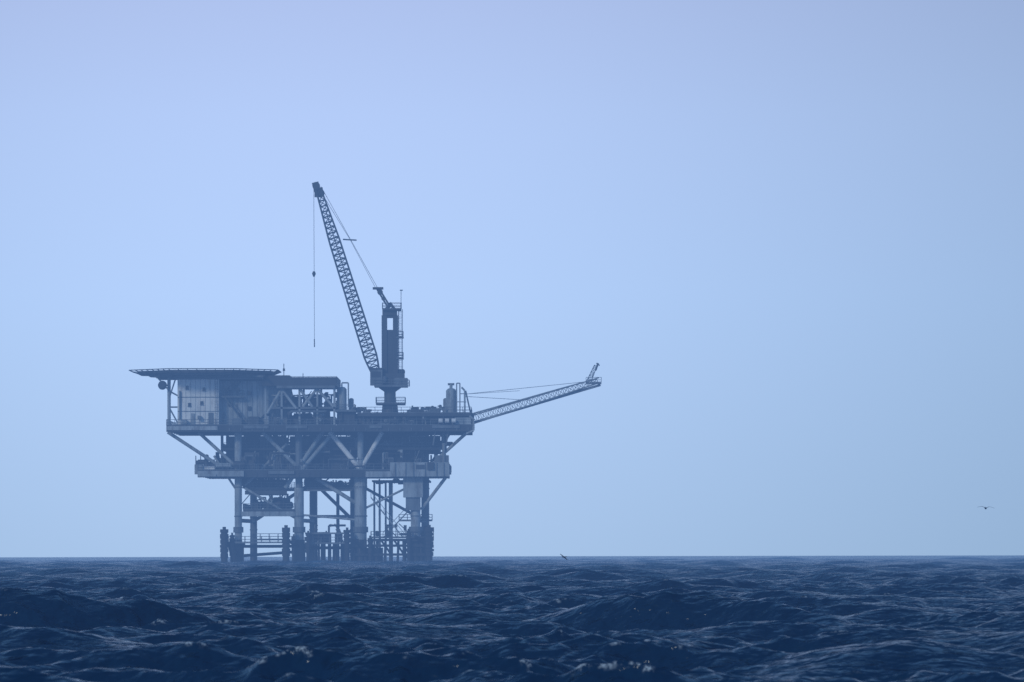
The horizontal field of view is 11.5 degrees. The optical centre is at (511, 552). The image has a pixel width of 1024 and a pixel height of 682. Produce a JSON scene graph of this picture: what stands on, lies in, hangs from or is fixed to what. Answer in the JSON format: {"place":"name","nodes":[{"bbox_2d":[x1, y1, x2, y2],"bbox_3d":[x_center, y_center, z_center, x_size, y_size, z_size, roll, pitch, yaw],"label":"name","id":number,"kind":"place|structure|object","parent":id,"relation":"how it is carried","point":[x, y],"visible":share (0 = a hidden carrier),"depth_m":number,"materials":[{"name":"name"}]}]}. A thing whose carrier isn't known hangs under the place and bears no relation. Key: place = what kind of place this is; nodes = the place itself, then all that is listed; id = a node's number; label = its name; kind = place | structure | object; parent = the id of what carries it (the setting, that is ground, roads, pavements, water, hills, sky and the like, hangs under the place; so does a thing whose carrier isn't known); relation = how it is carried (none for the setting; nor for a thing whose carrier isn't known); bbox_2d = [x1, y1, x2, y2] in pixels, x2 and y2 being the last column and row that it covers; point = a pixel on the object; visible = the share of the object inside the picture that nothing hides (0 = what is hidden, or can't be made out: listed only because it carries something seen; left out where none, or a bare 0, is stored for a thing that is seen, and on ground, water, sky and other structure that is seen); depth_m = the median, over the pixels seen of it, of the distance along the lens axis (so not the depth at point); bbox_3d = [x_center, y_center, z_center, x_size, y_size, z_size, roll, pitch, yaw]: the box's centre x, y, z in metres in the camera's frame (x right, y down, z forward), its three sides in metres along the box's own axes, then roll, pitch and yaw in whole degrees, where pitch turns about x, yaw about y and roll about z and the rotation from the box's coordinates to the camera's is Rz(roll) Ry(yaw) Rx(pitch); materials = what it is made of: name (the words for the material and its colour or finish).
{"place":"outdoors","nodes":[
{"label":"outdoors","id":0,"kind":"place"},
{"bbox_2d":[0,555,1023,681],"bbox_3d":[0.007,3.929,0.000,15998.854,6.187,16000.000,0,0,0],"label":"sea","id":1,"kind":"structure","parent":0,"point":[955,618],"depth_m":123.83,"materials":[{"name":"liquid"}]},
{"bbox_2d":[129,363,601,561],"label":"offshore oil platform","id":2,"kind":"structure","parent":1,"relation":"in","point":[251,417],"depth_m":1003.48,"materials":[{"name":"grey metal"}]},
{"bbox_2d":[312,182,409,411],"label":"pedestal crane","id":3,"kind":"object","parent":2,"relation":"on","point":[388,378],"visible":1,"depth_m":1006.85,"materials":[{"name":"grey metal"}]},
{"bbox_2d":[0,0,1023,556],"label":"sky","id":4,"kind":"structure","parent":0,"point":[784,239],"materials":[{"name":"blue"}]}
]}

